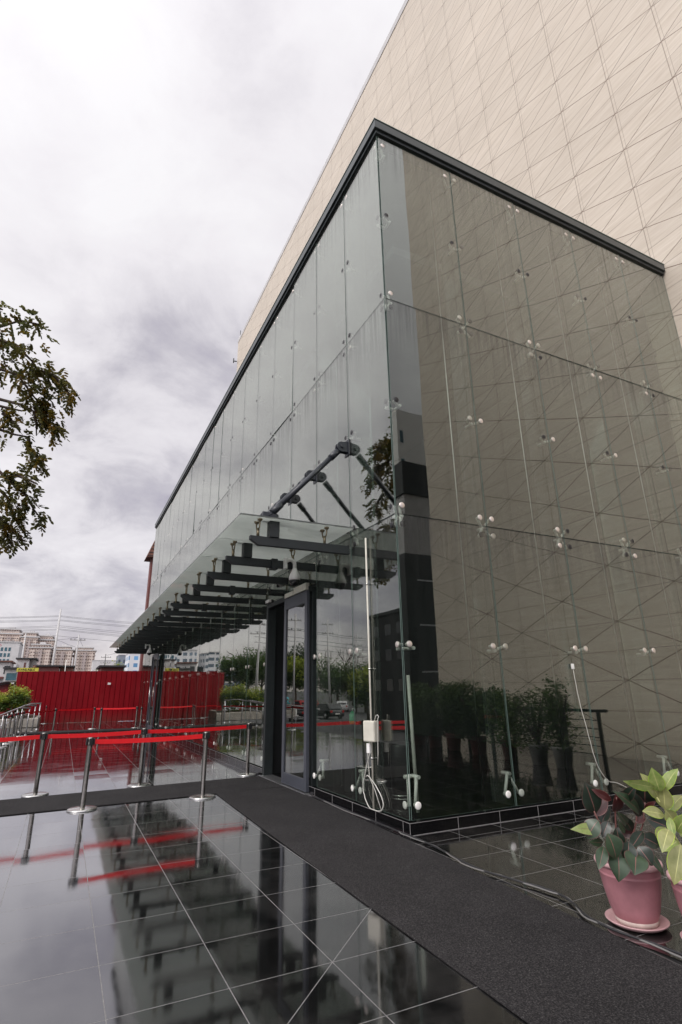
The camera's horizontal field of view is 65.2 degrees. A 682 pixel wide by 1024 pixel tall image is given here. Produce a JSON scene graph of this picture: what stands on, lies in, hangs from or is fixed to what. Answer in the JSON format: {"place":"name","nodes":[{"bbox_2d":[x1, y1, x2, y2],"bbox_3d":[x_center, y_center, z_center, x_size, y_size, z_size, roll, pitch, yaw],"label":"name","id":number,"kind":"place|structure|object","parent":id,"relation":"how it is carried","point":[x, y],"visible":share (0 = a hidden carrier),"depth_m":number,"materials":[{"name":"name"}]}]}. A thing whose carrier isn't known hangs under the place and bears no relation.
{"place":"outdoors","nodes":[
{"label":"outdoors","id":0,"kind":"place"},
{"bbox_2d":[0,660,15,681],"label":"building","id":1,"kind":"structure","parent":0,"point":[3,663],"depth_m":60.58,"materials":[{"name":"white concrete"}]},
{"bbox_2d":[3,667,18,710],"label":"building","id":2,"kind":"structure","parent":0,"point":[11,673],"depth_m":54.06,"materials":[{"name":"concrete"}]},
{"bbox_2d":[5,673,16,679],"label":"window","id":3,"kind":"structure","parent":2,"relation":"in","point":[9,676],"depth_m":54.04,"materials":[{"name":"blue glass"}]},
{"bbox_2d":[0,641,22,666],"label":"apartment block","id":4,"kind":"structure","parent":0,"point":[10,650],"depth_m":129.77,"materials":[{"name":"concrete"}]},
{"bbox_2d":[0,627,23,641],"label":"condo tower","id":5,"kind":"structure","parent":0,"point":[16,634],"depth_m":879.47,"materials":[{"name":"concrete"}]},
{"bbox_2d":[0,715,40,728],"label":"stone planter","id":6,"kind":"object","parent":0,"point":[30,721],"visible":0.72,"depth_m":25.54,"materials":[{"name":"stone"}]},
{"bbox_2d":[0,692,11,712],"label":"shrub","id":7,"kind":"object","parent":6,"relation":"in","point":[3,701],"visible":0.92,"depth_m":25.77,"materials":[{"name":"green plant"}]},
{"bbox_2d":[4,684,35,717],"bbox_3d":[-16.038,9.400,26.582,1.462,1.786,2.237,8,-20,-25],"label":"shrub","id":8,"kind":"object","parent":6,"relation":"in","point":[18,698],"visible":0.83,"depth_m":26.25,"materials":[{"name":"green plant"}]},
{"bbox_2d":[16,658,31,667],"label":"building","id":9,"kind":"structure","parent":0,"point":[23,662],"depth_m":64.89,"materials":[{"name":"white concrete"}]},
{"bbox_2d":[16,668,38,671],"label":"yellow banner","id":10,"kind":"object","parent":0,"point":[27,669],"visible":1,"depth_m":53.18,"materials":[{"name":"yellow fabric"}]},
{"bbox_2d":[20,631,39,657],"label":"condo tower","id":11,"kind":"structure","parent":0,"point":[32,637],"depth_m":862.42,"materials":[{"name":"concrete"}]},
{"bbox_2d":[28,642,53,664],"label":"condo tower","id":12,"kind":"structure","parent":0,"point":[42,652],"depth_m":770.72,"materials":[{"name":"concrete"}]},
{"bbox_2d":[38,634,54,646],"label":"condo tower","id":13,"kind":"structure","parent":0,"point":[47,637],"depth_m":887.84,"materials":[{"name":"concrete"}]},
{"bbox_2d":[50,644,74,670],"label":"condo tower","id":14,"kind":"structure","parent":0,"point":[64,653],"depth_m":786.24,"materials":[{"name":"concrete"}]},
{"bbox_2d":[72,645,96,670],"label":"condo tower","id":15,"kind":"structure","parent":0,"point":[86,655],"depth_m":801.33,"materials":[{"name":"concrete"}]},
{"bbox_2d":[91,660,115,670],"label":"apartment block","id":16,"kind":"structure","parent":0,"point":[96,663],"depth_m":288.22,"materials":[{"name":"concrete"}]},
{"bbox_2d":[96,665,125,670],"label":"building","id":17,"kind":"structure","parent":0,"point":[109,667],"depth_m":44.93,"materials":[{"name":"brown brick"}]},
{"bbox_2d":[116,654,125,669],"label":"apartment block","id":18,"kind":"structure","parent":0,"point":[120,658],"depth_m":194.24,"materials":[{"name":"concrete"}]},
{"bbox_2d":[124,654,139,670],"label":"apartment block","id":19,"kind":"structure","parent":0,"point":[132,661],"depth_m":177.56,"materials":[{"name":"concrete"}]},
{"bbox_2d":[0,0,404,665],"label":"sky","id":20,"kind":"structure","parent":0,"point":[159,159],"materials":[{"name":"white"}]},
{"bbox_2d":[0,721,681,1023],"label":"plaza","id":21,"kind":"structure","parent":0,"point":[217,909],"depth_m":3.83,"materials":[{"name":"black tile"}]},
{"bbox_2d":[0,715,10,747],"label":"belt stanchion","id":22,"kind":"object","parent":21,"relation":"on","point":[5,717],"visible":1,"depth_m":16.19,"materials":[{"name":"metal"}]},
{"bbox_2d":[2,714,14,743],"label":"belt stanchion","id":23,"kind":"object","parent":21,"relation":"on","point":[9,725],"visible":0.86,"depth_m":17.38,"materials":[{"name":"metal"}]},
{"bbox_2d":[11,713,18,736],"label":"belt stanchion","id":24,"kind":"object","parent":21,"relation":"on","point":[14,720],"visible":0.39,"depth_m":18.44,"materials":[{"name":"metal"}]},
{"bbox_2d":[14,712,22,736],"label":"belt stanchion","id":25,"kind":"object","parent":21,"relation":"on","point":[20,713],"visible":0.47,"depth_m":19.38,"materials":[{"name":"metal"}]},
{"bbox_2d":[0,735,39,741],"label":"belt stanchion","id":26,"kind":"object","parent":21,"relation":"on","point":[19,738],"visible":1,"depth_m":8.37,"materials":[{"name":"fabric"}]},
{"bbox_2d":[16,710,54,736],"bbox_3d":[-12.206,8.422,21.405,0.383,0.903,2.773,0,-19,-4],"label":"belt stanchion","id":27,"kind":"object","parent":21,"relation":"on","point":[24,712],"visible":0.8,"depth_m":20.35,"materials":[{"name":"metal"}]},
{"bbox_2d":[52,708,93,730],"bbox_3d":[-11.830,9.064,23.347,0.383,0.903,1.846,-12,-22,31],"label":"belt stanchion","id":28,"kind":"object","parent":21,"relation":"on","point":[66,710],"visible":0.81,"depth_m":23.12,"materials":[{"name":"metal"}]},
{"bbox_2d":[12,671,141,722],"bbox_3d":[-11.426,10.610,30.972,13.359,2.770,0.352,5,-19,-18],"label":"red fence","id":29,"kind":"object","parent":21,"relation":"on","point":[52,690],"visible":0.45,"depth_m":29.92,"materials":[{"name":"metal"}]},
{"bbox_2d":[21,730,140,797],"bbox_3d":[-4.176,4.056,8.706,1.687,0.903,0.384,8,-20,-25],"label":"belt stanchion","id":30,"kind":"object","parent":21,"relation":"on","point":[43,738],"visible":1,"depth_m":8.54,"materials":[{"name":"metal"}]},
{"bbox_2d":[10,727,145,734],"bbox_3d":[-10.847,9.203,22.429,5.220,0.029,1.400,8,-20,-25],"label":"belt","id":31,"kind":"object","parent":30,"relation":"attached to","point":[75,731],"visible":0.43,"depth_m":22.18,"materials":[{"name":"red fabric"}]},
{"bbox_2d":[98,708,102,729],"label":"belt stanchion","id":32,"kind":"object","parent":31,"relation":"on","point":[101,709],"visible":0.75,"depth_m":22.77,"materials":[{"name":"metal"}]},
{"bbox_2d":[139,707,142,727],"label":"belt stanchion","id":33,"kind":"object","parent":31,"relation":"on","point":[141,708],"visible":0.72,"depth_m":23.43,"materials":[{"name":"metal"}]},
{"bbox_2d":[88,707,135,728],"bbox_3d":[-10.359,9.325,24.198,1.987,0.903,0.383,3,-19,-13],"label":"belt stanchion","id":34,"kind":"object","parent":21,"relation":"on","point":[95,708],"visible":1,"depth_m":24.16,"materials":[{"name":"metal"}]},
{"bbox_2d":[66,734,202,812],"bbox_3d":[-2.935,3.704,7.711,1.754,0.903,0.400,12,-22,-33],"label":"belt stanchion","id":35,"kind":"object","parent":21,"relation":"on","point":[90,743],"visible":1,"depth_m":7.44,"materials":[{"name":"metal"}]},
{"bbox_2d":[131,707,138,727],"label":"belt stanchion","id":36,"kind":"object","parent":21,"relation":"on","point":[137,708],"visible":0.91,"depth_m":24.21,"materials":[{"name":"metal"}]},
{"bbox_2d":[0,776,283,815],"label":"cross carpet","id":37,"kind":"object","parent":21,"relation":"on","point":[16,806],"visible":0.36,"depth_m":8.12,"materials":[{"name":"grey carpet"}]},
{"bbox_2d":[127,725,245,787],"bbox_3d":[-2.651,4.301,9.513,2.087,0.903,0.389,8,-20,-25],"label":"belt stanchion","id":38,"kind":"object","parent":21,"relation":"on","point":[144,732],"visible":1,"depth_m":9.38,"materials":[{"name":"metal"}]},
{"bbox_2d":[189,732,215,799],"bbox_3d":[-2.062,3.805,8.054,0.384,0.903,0.384,12,-22,-33],"label":"belt stanchion","id":39,"kind":"object","parent":21,"relation":"on","point":[202,795],"visible":1,"depth_m":7.99,"materials":[{"name":"metal"}]},
{"bbox_2d":[237,723,257,775],"bbox_3d":[-1.762,4.497,10.141,0.384,0.903,0.384,8,-20,-25],"label":"belt stanchion","id":40,"kind":"object","parent":21,"relation":"on","point":[248,728],"visible":1,"depth_m":10.09,"materials":[{"name":"metal"}]},
{"bbox_2d":[136,118,681,835],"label":"glass hall","id":41,"kind":"structure","parent":21,"relation":"on","point":[458,354],"depth_m":12.46,"materials":[{"name":"glass"}]},
{"bbox_2d":[147,653,158,729],"bbox_3d":[-7.977,7.606,22.651,0.050,3.045,1.150,8,-20,-25],"label":"sliding door","id":42,"kind":"structure","parent":41,"relation":"in","point":[156,657],"depth_m":22.58,"materials":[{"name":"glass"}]},
{"bbox_2d":[109,439,353,653],"bbox_3d":[-5.825,3.058,17.712,1.713,1.890,23.778,8,-20,-25],"label":"glass canopy","id":43,"kind":"object","parent":41,"relation":"attached to","point":[242,553],"visible":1,"depth_m":9.50,"materials":[{"name":"glass"}]},
{"bbox_2d":[145,644,151,654],"bbox_3d":[-7.797,5.572,21.606,0.270,0.453,0.180,8,-20,-25],"label":"dome camera","id":44,"kind":"object","parent":43,"relation":"hanging from","point":[149,651],"visible":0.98,"depth_m":21.55,"materials":[{"name":"white plastic"}]},
{"bbox_2d":[283,558,299,585],"bbox_3d":[-0.792,0.971,8.613,0.270,0.453,0.180,8,-20,-25],"label":"dome camera","id":45,"kind":"object","parent":43,"relation":"hanging from","point":[294,577],"visible":1,"depth_m":8.56,"materials":[{"name":"white plastic"}]},
{"bbox_2d":[281,590,309,791],"bbox_3d":[-0.763,2.910,8.925,0.050,3.045,1.070,8,-20,-25],"label":"sliding door","id":46,"kind":"structure","parent":41,"relation":"in","point":[300,783],"depth_m":8.83,"materials":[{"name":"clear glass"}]},
{"bbox_2d":[363,538,383,811],"bbox_3d":[0.368,1.948,6.866,0.061,3.360,0.496,8,-20,-25],"label":"service pole","id":47,"kind":"object","parent":41,"relation":"attached to","point":[372,757],"visible":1,"depth_m":6.72,"materials":[{"name":"metal"}]},
{"bbox_2d":[406,675,419,812],"bbox_3d":[0.891,2.845,6.621,0.083,1.571,0.043,8,-20,-25],"label":"slanted tube","id":48,"kind":"object","parent":41,"relation":"in","point":[411,727],"visible":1,"depth_m":6.65,"materials":[{"name":"silver metal"}]},
{"bbox_2d":[571,664,626,787],"bbox_3d":[3.574,2.936,7.289,0.822,1.659,0.025,7,-20,-24],"label":"glass cable","id":49,"kind":"object","parent":41,"relation":"hanging from","point":[572,666],"visible":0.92,"depth_m":7.17,"materials":[{"name":"white plastic"}]},
{"bbox_2d":[216,787,681,1023],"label":"runner carpet","id":50,"kind":"object","parent":21,"relation":"on","point":[527,958],"visible":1,"depth_m":3.46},
{"bbox_2d":[233,0,681,469],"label":"stone building","id":51,"kind":"structure","parent":21,"relation":"on","point":[572,108],"depth_m":16.02,"materials":[{"name":"stone"}]},
{"bbox_2d":[310,794,681,955],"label":"floor cable","id":52,"kind":"object","parent":21,"relation":"on","point":[610,928],"visible":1,"depth_m":4.11,"materials":[{"name":"black rubber"}]},
{"bbox_2d":[324,801,681,958],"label":"pale floor cable","id":53,"kind":"object","parent":21,"relation":"on","point":[665,950],"visible":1,"depth_m":4.03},
{"bbox_2d":[594,855,669,932],"bbox_3d":[1.933,2.515,3.542,0.416,0.368,0.416,8,-20,-25],"label":"plant pot","id":54,"kind":"object","parent":21,"relation":"on","point":[634,902],"visible":0.73,"depth_m":3.41,"materials":[{"name":"pink ceramic"}]},
{"bbox_2d":[571,782,667,881],"bbox_3d":[1.825,2.102,3.543,0.664,0.609,0.486,8,-20,-25],"label":"rubber plant","id":55,"kind":"object","parent":54,"relation":"in","point":[621,856],"visible":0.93,"depth_m":3.54,"materials":[{"name":"green plant"}]},
{"bbox_2d":[666,869,681,937],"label":"plant pot","id":56,"kind":"object","parent":21,"relation":"on","point":[677,893],"visible":0.57,"depth_m":3.25,"materials":[{"name":"pink ceramic"}]},
{"bbox_2d":[623,767,681,890],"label":"variegated plant","id":57,"kind":"object","parent":56,"relation":"in","point":[656,785],"visible":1,"depth_m":3.17,"materials":[{"name":"green plant"}]},
{"bbox_2d":[342,722,368,793],"bbox_3d":[0.232,3.750,8.171,0.340,0.955,0.340,8,-20,-25],"label":"dispenser stand","id":58,"kind":"object","parent":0,"point":[349,758],"visible":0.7,"depth_m":8.08,"materials":[{"name":"black plastic"}]},
{"bbox_2d":[349,708,355,723],"bbox_3d":[0.178,3.167,8.295,0.100,0.229,0.100,8,-20,-25],"label":"sanitizer bottle","id":59,"kind":"object","parent":58,"relation":"on","point":[351,717],"visible":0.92,"depth_m":8.25,"materials":[{"name":"green plastic"}]},
{"bbox_2d":[363,714,378,764],"bbox_3d":[0.382,2.739,6.438,0.095,0.560,0.224,16,-25,-42],"label":"junction box","id":60,"kind":"object","parent":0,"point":[370,731],"visible":1,"depth_m":6.43,"materials":[{"name":"white plastic"}]},
{"bbox_2d":[389,742,413,804],"bbox_3d":[0.823,3.548,7.287,0.306,0.760,0.306,8,-20,-25],"label":"trash bin","id":61,"kind":"object","parent":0,"point":[398,763],"visible":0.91,"depth_m":7.19,"materials":[{"name":"black plastic"}]},
{"bbox_3d":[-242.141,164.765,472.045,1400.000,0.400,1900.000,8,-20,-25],"label":"ground","id":62,"kind":"structure","parent":0,"visible":0},
{"bbox_2d":[0,681,15,735],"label":"red fence","id":63,"kind":"object","parent":62,"relation":"on","point":[4,685],"visible":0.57,"depth_m":31.58,"materials":[{"name":"red metal"}]},
{"bbox_2d":[21,633,26,657],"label":"utility pole","id":64,"kind":"object","parent":62,"relation":"on","point":[23,646],"visible":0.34,"depth_m":76.36,"materials":[{"name":"concrete"}]},
{"bbox_2d":[29,658,38,667],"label":"building","id":65,"kind":"structure","parent":62,"relation":"on","point":[33,661],"depth_m":66.62,"materials":[{"name":"concrete"}]},
{"bbox_2d":[0,301,80,558],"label":"overhanging tree","id":66,"kind":"object","parent":62,"relation":"on","point":[43,412],"visible":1,"depth_m":13.19,"materials":[{"name":"green plant"}]},
{"bbox_2d":[33,665,60,670],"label":"building","id":67,"kind":"structure","parent":62,"relation":"on","point":[48,667],"depth_m":60.77,"materials":[{"name":"brown brick"}]},
{"bbox_2d":[52,609,61,664],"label":"utility pole","id":68,"kind":"object","parent":62,"relation":"on","point":[54,652],"visible":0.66,"depth_m":65.37,"materials":[{"name":"concrete"}]},
{"bbox_2d":[0,629,112,634],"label":"overhead wire","id":69,"kind":"object","parent":68,"relation":"attached to","point":[64,629],"visible":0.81,"depth_m":66.12,"materials":[{"name":"black metal"}]},
{"bbox_2d":[0,627,113,632],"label":"overhead wire","id":70,"kind":"object","parent":68,"relation":"attached to","point":[48,627],"visible":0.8,"depth_m":65.37,"materials":[{"name":"black metal"}]},
{"bbox_2d":[1,630,119,636],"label":"overhead wire","id":71,"kind":"object","parent":68,"relation":"attached to","point":[44,630],"visible":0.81,"depth_m":65.10,"materials":[{"name":"black metal"}]},
{"bbox_2d":[0,626,121,631],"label":"overhead wire","id":72,"kind":"object","parent":68,"relation":"attached to","point":[66,626],"visible":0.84,"depth_m":65.18,"materials":[{"name":"black metal"}]},
{"bbox_2d":[27,620,125,625],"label":"overhead wire","id":73,"kind":"object","parent":68,"relation":"attached to","point":[76,621],"visible":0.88,"depth_m":66.98,"materials":[{"name":"black metal"}]},
{"bbox_2d":[27,616,130,623],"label":"overhead wire","id":74,"kind":"object","parent":68,"relation":"attached to","point":[76,618],"visible":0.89,"depth_m":67.29,"materials":[{"name":"black metal"}]},
{"bbox_2d":[59,665,74,670],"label":"building","id":75,"kind":"structure","parent":62,"relation":"on","point":[68,668],"depth_m":62.40,"materials":[{"name":"grey concrete"}]},
{"bbox_2d":[73,635,85,670],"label":"utility pole","id":76,"kind":"object","parent":62,"relation":"on","point":[77,650],"visible":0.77,"depth_m":67.79,"materials":[{"name":"concrete"}]},
{"bbox_2d":[139,541,154,670],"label":"end building","id":77,"kind":"structure","parent":62,"relation":"on","point":[149,556],"depth_m":36.98,"materials":[{"name":"red paint"}]},
{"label":"steps","id":78,"kind":"structure","parent":0,"visible":0},
{"bbox_2d":[0,707,30,737],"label":"handrail","id":79,"kind":"object","parent":78,"relation":"on","point":[11,711],"visible":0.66,"depth_m":20.04,"materials":[{"name":"metal"}]},
{"bbox_2d":[3,705,36,737],"bbox_3d":[-12.335,7.894,19.809,0.428,1.277,6.137,5,-19,-16],"label":"handrail","id":80,"kind":"object","parent":78,"relation":"on","point":[19,717],"visible":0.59,"depth_m":21.58,"materials":[{"name":"metal"}]},
{"bbox_2d":[0,703,41,735],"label":"handrail","id":81,"kind":"object","parent":78,"relation":"on","point":[27,713],"visible":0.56,"depth_m":24.19,"materials":[{"name":"metal"}]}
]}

